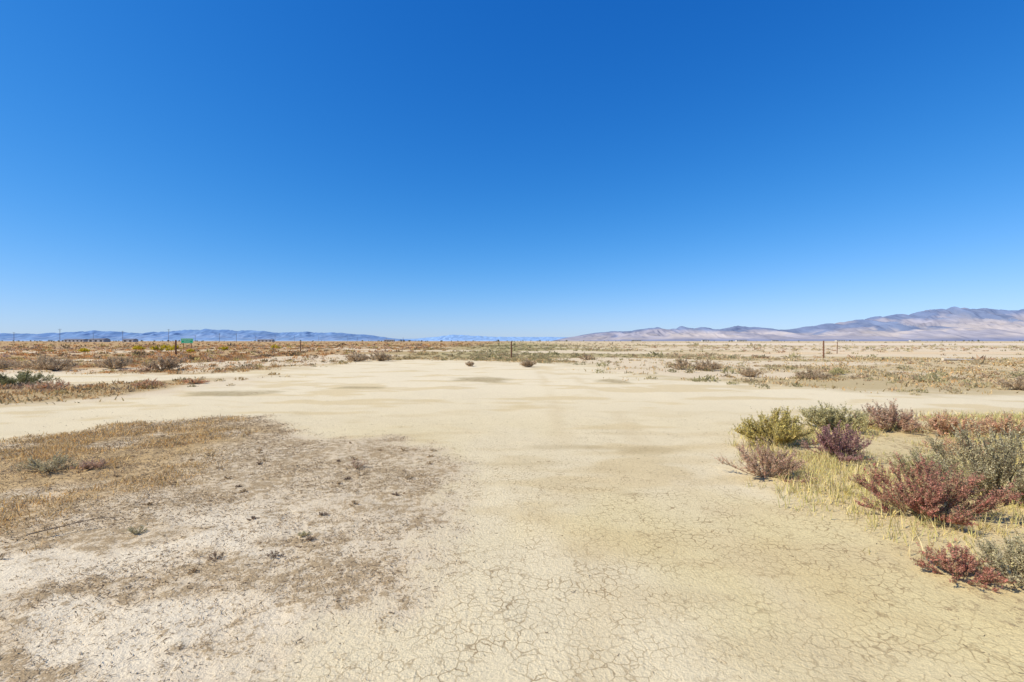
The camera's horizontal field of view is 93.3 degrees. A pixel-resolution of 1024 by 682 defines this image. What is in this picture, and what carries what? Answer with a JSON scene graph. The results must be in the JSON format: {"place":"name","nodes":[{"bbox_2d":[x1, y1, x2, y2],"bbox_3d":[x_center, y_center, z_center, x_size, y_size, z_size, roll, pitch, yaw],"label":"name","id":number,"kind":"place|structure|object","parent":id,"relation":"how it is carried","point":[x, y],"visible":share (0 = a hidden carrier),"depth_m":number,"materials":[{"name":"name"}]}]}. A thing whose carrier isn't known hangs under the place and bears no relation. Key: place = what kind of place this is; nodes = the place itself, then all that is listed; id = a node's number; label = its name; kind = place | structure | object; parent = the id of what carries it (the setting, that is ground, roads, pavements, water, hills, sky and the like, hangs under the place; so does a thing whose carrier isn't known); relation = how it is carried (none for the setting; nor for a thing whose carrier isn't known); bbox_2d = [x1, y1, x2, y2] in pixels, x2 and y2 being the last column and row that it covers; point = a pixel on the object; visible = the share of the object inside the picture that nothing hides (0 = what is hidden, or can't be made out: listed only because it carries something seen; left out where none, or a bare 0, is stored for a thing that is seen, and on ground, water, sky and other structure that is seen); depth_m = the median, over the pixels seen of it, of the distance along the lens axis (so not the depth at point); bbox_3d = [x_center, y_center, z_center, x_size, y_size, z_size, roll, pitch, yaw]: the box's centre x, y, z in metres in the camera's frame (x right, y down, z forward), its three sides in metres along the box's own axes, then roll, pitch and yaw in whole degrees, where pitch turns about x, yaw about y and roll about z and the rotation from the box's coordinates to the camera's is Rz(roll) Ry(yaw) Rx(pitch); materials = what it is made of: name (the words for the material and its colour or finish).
{"place":"outdoors","nodes":[
{"label":"outdoors","id":0,"kind":"place"},
{"bbox_2d":[0,413,295,553],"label":"dry grass","id":1,"kind":"structure","parent":0,"point":[67,446],"depth_m":6.98,"materials":[{"name":"beige plant"}]},
{"bbox_2d":[0,329,414,340],"bbox_3d":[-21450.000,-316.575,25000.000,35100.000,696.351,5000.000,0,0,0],"label":"mountain range","id":2,"kind":"structure","parent":0,"point":[225,335],"depth_m":24745.94,"materials":[{"name":"stone"}]},
{"bbox_2d":[0,415,471,679],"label":"stubble grass","id":3,"kind":"structure","parent":0,"point":[267,467],"depth_m":4.32,"materials":[{"name":"beige plant"}]},
{"bbox_2d":[406,335,566,340],"bbox_3d":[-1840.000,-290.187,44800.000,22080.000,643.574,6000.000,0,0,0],"label":"mountain range","id":4,"kind":"structure","parent":0,"point":[462,338],"depth_m":44434.00,"materials":[{"name":"stone"}]},
{"bbox_2d":[0,341,1023,681],"bbox_3d":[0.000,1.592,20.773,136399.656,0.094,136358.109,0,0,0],"label":"desert ground","id":5,"kind":"structure","parent":0,"point":[720,569],"depth_m":3.91,"materials":[{"name":"soil"}]},
{"bbox_2d":[0,358,21,368],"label":"creosote shrub","id":6,"kind":"object","parent":5,"relation":"on","point":[6,364],"visible":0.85,"depth_m":26.84,"materials":[{"name":"brown plant"}]},
{"bbox_2d":[0,369,59,385],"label":"saltbush shrub","id":7,"kind":"object","parent":5,"relation":"on","point":[24,377],"visible":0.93,"depth_m":17.27,"materials":[{"name":"green plant"}]},
{"bbox_2d":[7,353,64,369],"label":"creosote shrub","id":8,"kind":"object","parent":5,"relation":"on","point":[24,365],"visible":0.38,"depth_m":26.81,"materials":[{"name":"brown plant"}]},
{"bbox_2d":[11,450,82,471],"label":"saltbush shrub","id":9,"kind":"object","parent":5,"relation":"on","point":[37,464],"visible":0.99,"depth_m":5.97,"materials":[{"name":"green plant"}]},
{"bbox_2d":[25,379,70,389],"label":"rabbitbrush shrub","id":10,"kind":"object","parent":5,"relation":"on","point":[58,383],"visible":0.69,"depth_m":15.84,"materials":[{"name":"brown plant"}]},
{"bbox_2d":[30,356,80,370],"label":"creosote shrub","id":11,"kind":"object","parent":5,"relation":"on","point":[52,365],"visible":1,"depth_m":25.89,"materials":[{"name":"brown plant"}]},
{"bbox_2d":[22,517,125,536],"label":"dead branch","id":12,"kind":"object","parent":5,"relation":"on","point":[69,525],"visible":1,"depth_m":4.07,"materials":[{"name":"wood"}]},
{"bbox_2d":[64,340,87,341],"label":"walls","id":13,"kind":"structure","parent":5,"relation":"on","point":[76,340],"depth_m":992.50,"materials":[{"name":"paint"}]},
{"bbox_2d":[70,458,108,469],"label":"russian thistle shrub","id":14,"kind":"object","parent":5,"relation":"on","point":[86,465],"visible":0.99,"depth_m":6.08,"materials":[{"name":"brown plant"}]},
{"bbox_2d":[88,339,109,341],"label":"walls","id":15,"kind":"structure","parent":5,"relation":"on","point":[104,340],"depth_m":813.00,"materials":[{"name":"paint"}]},
{"bbox_2d":[93,356,132,368],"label":"creosote shrub","id":16,"kind":"object","parent":5,"relation":"on","point":[114,363],"visible":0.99,"depth_m":27.43,"materials":[{"name":"brown plant"}]},
{"bbox_2d":[127,378,167,387],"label":"rabbitbrush shrub","id":17,"kind":"object","parent":5,"relation":"on","point":[147,383],"visible":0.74,"depth_m":16.69,"materials":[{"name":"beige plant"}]},
{"bbox_2d":[139,354,184,369],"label":"creosote shrub","id":18,"kind":"object","parent":5,"relation":"on","point":[170,363],"visible":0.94,"depth_m":25.90,"materials":[{"name":"brown plant"}]},
{"bbox_2d":[78,344,281,352],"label":"flowering rabbitbrush","id":19,"kind":"object","parent":5,"relation":"on","point":[138,347],"visible":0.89,"depth_m":83.58,"materials":[{"name":"yellow plant"}]},
{"bbox_2d":[181,338,192,347],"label":"highway sign","id":20,"kind":"object","parent":5,"relation":"on","point":[186,340],"visible":0.98,"depth_m":98.95,"materials":[{"name":"green metal"}]},
{"bbox_2d":[180,378,209,383],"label":"saltbush shrub","id":21,"kind":"object","parent":5,"relation":"on","point":[198,381],"visible":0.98,"depth_m":17.90,"materials":[{"name":"brown plant"}]},
{"bbox_2d":[0,425,435,573],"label":"dried weeds","id":22,"kind":"object","parent":5,"relation":"on","point":[140,529],"visible":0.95,"depth_m":5.30,"materials":[{"name":"brown plant"}]},
{"bbox_2d":[343,351,369,360],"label":"creosote shrub","id":23,"kind":"object","parent":5,"relation":"on","point":[358,358],"visible":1,"depth_m":37.60,"materials":[{"name":"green plant"}]},
{"bbox_2d":[366,351,395,360],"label":"creosote shrub","id":24,"kind":"object","parent":5,"relation":"on","point":[383,357],"visible":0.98,"depth_m":38.26,"materials":[{"name":"brown plant"}]},
{"bbox_2d":[465,361,474,365],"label":"saltbush shrub","id":25,"kind":"object","parent":5,"relation":"on","point":[470,363],"visible":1,"depth_m":30.43,"materials":[{"name":"brown plant"}]},
{"bbox_2d":[1,399,989,676],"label":"pebbles and clods","id":26,"kind":"object","parent":5,"relation":"on","point":[357,517],"visible":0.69,"depth_m":4.10,"materials":[{"name":"brown stone"}]},
{"bbox_2d":[0,341,1018,347],"bbox_3d":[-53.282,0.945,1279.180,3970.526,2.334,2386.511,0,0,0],"label":"scrub vegetation","id":27,"kind":"object","parent":5,"relation":"on","point":[269,344],"visible":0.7,"depth_m":192.38,"materials":[{"name":"brown plant"}]},
{"bbox_2d":[1,340,1019,341],"bbox_3d":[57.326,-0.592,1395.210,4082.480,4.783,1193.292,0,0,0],"label":"distant tree line","id":28,"kind":"object","parent":5,"relation":"on","point":[402,340],"visible":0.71,"depth_m":980.74,"materials":[{"name":"green plant"}]},
{"bbox_2d":[0,351,1023,400],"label":"scrub vegetation","id":29,"kind":"object","parent":5,"relation":"on","point":[916,376],"visible":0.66,"depth_m":24.93,"materials":[{"name":"brown plant"}]},
{"bbox_2d":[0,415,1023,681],"bbox_3d":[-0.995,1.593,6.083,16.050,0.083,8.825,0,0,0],"label":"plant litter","id":30,"kind":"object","parent":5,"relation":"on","point":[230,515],"visible":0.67,"depth_m":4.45,"materials":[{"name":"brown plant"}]},
{"bbox_2d":[0,344,1023,365],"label":"scrub vegetation","id":31,"kind":"object","parent":5,"relation":"on","point":[44,350],"visible":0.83,"depth_m":70.20,"materials":[{"name":"brown plant"}]},
{"bbox_2d":[0,356,1023,404],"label":"plain dry grass","id":32,"kind":"structure","parent":5,"relation":"on","point":[960,371],"depth_m":25.15,"materials":[{"name":"beige plant"}]},
{"bbox_2d":[520,358,536,366],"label":"saltbush shrub","id":33,"kind":"object","parent":5,"relation":"on","point":[527,363],"visible":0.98,"depth_m":29.41,"materials":[{"name":"brown plant"}]},
{"bbox_2d":[577,354,594,359],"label":"saltbush shrub","id":34,"kind":"object","parent":5,"relation":"on","point":[586,357],"visible":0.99,"depth_m":40.91,"materials":[{"name":"brown plant"}]},
{"bbox_2d":[667,358,690,369],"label":"creosote shrub","id":35,"kind":"object","parent":5,"relation":"on","point":[678,364],"visible":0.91,"depth_m":26.97,"materials":[{"name":"brown plant"}]},
{"bbox_2d":[687,356,723,370],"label":"creosote shrub","id":36,"kind":"object","parent":5,"relation":"on","point":[703,365],"visible":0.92,"depth_m":26.09,"materials":[{"name":"brown plant"}]},
{"bbox_2d":[737,367,768,376],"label":"saltbush shrub","id":37,"kind":"object","parent":5,"relation":"on","point":[747,371],"visible":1,"depth_m":21.49,"materials":[{"name":"brown plant"}]},
{"bbox_2d":[715,436,817,485],"bbox_3d":[2.906,1.355,5.629,1.123,0.493,0.842,0,0,35],"label":"saltbush shrub","id":38,"kind":"object","parent":5,"relation":"on","point":[782,465],"visible":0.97,"depth_m":5.55,"materials":[{"name":"brown plant"}]},
{"bbox_2d":[731,406,818,446],"bbox_3d":[4.046,1.322,7.488,1.585,0.630,1.139,0,0,-12],"label":"rabbitbrush shrub","id":39,"kind":"object","parent":5,"relation":"on","point":[781,430],"visible":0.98,"depth_m":7.35,"materials":[{"name":"green plant"}]},
{"bbox_2d":[792,367,831,379],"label":"saltbush shrub","id":40,"kind":"object","parent":5,"relation":"on","point":[818,374],"visible":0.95,"depth_m":20.12,"materials":[{"name":"brown plant"}]},
{"bbox_2d":[797,419,873,461],"bbox_3d":[4.373,1.315,6.440,0.864,0.589,1.183,0,0,0],"label":"russian thistle shrub","id":41,"kind":"object","parent":5,"relation":"on","point":[827,440],"visible":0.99,"depth_m":6.39,"materials":[{"name":"purple plant"}]},
{"bbox_2d":[797,401,876,431],"bbox_3d":[5.723,1.331,8.621,1.438,0.603,1.078,0,0,20],"label":"saltbush shrub","id":42,"kind":"object","parent":5,"relation":"on","point":[822,416],"visible":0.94,"depth_m":8.43,"materials":[{"name":"green plant"}]},
{"bbox_2d":[828,368,848,374],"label":"saltbush shrub","id":43,"kind":"object","parent":5,"relation":"on","point":[838,370],"visible":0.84,"depth_m":22.94,"materials":[{"name":"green plant"}]},
{"bbox_2d":[853,398,940,431],"bbox_3d":[6.811,1.321,8.551,1.274,0.610,1.048,0,0,0],"label":"saltbush shrub","id":44,"kind":"object","parent":5,"relation":"on","point":[883,421],"visible":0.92,"depth_m":8.47,"materials":[{"name":"brown plant"}]},
{"bbox_2d":[879,446,970,475],"bbox_3d":[4.873,1.414,5.684,1.078,0.376,0.691,0,0,0],"label":"saltbush shrub","id":45,"kind":"object","parent":5,"relation":"on","point":[905,460],"visible":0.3,"depth_m":5.65,"materials":[{"name":"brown plant"}]},
{"bbox_2d":[850,451,1023,526],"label":"russian thistle shrub","id":46,"kind":"object","parent":5,"relation":"on","point":[934,496],"visible":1,"depth_m":4.21,"materials":[{"name":"red plant"}]},
{"bbox_2d":[906,409,993,436],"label":"russian thistle shrub","id":47,"kind":"object","parent":5,"relation":"on","point":[945,424],"visible":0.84,"depth_m":8.01,"materials":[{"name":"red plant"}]},
{"bbox_2d":[941,358,972,360],"bbox_3d":[36.002,1.508,38.989,3.000,0.220,0.220,1,0,-9],"label":"pipe","id":48,"kind":"object","parent":5,"relation":"on","point":[948,359],"visible":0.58,"depth_m":38.85,"materials":[{"name":"white metal"}]},
{"bbox_2d":[909,538,1017,591],"bbox_3d":[2.962,1.468,3.203,0.506,0.262,0.470,0,0,32],"label":"russian thistle shrub","id":49,"kind":"object","parent":5,"relation":"on","point":[957,562],"visible":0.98,"depth_m":3.21,"materials":[{"name":"red plant"}]},
{"bbox_2d":[908,417,1023,503],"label":"saltbush shrub","id":50,"kind":"object","parent":5,"relation":"on","point":[1005,459],"visible":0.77,"depth_m":4.72,"materials":[{"name":"green plant"}]},
{"bbox_2d":[918,431,1021,457],"bbox_3d":[6.262,1.442,6.718,0.917,0.375,0.863,0,0,0],"label":"russian thistle shrub","id":51,"kind":"object","parent":5,"relation":"on","point":[948,441],"visible":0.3,"depth_m":6.81,"materials":[{"name":"brown plant"}]},
{"bbox_2d":[958,532,1023,586],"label":"saltbush shrub","id":52,"kind":"object","parent":5,"relation":"on","point":[994,556],"visible":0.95,"depth_m":3.17,"materials":[{"name":"green plant"}]},
{"bbox_2d":[961,410,1023,438],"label":"russian thistle shrub","id":53,"kind":"object","parent":5,"relation":"on","point":[996,424],"visible":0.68,"depth_m":7.93,"materials":[{"name":"brown plant"}]},
{"bbox_2d":[993,375,1023,389],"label":"saltbush shrub","id":54,"kind":"object","parent":5,"relation":"on","point":[1019,382],"visible":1,"depth_m":15.86,"materials":[{"name":"beige plant"}]},
{"bbox_2d":[0,0,1023,338],"label":"sky","id":55,"kind":"structure","parent":0,"point":[397,169],"materials":[{"name":"blue"}]},
{"bbox_2d":[554,306,1023,340],"bbox_3d":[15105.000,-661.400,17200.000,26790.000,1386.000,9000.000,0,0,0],"label":"mountain range","id":56,"kind":"structure","parent":0,"point":[954,323],"depth_m":16807.47,"materials":[{"name":"stone"}]},
{"bbox_2d":[725,407,1023,575],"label":"straw grass","id":57,"kind":"structure","parent":0,"point":[850,468],"depth_m":5.13,"materials":[{"name":"beige plant"}]}
]}

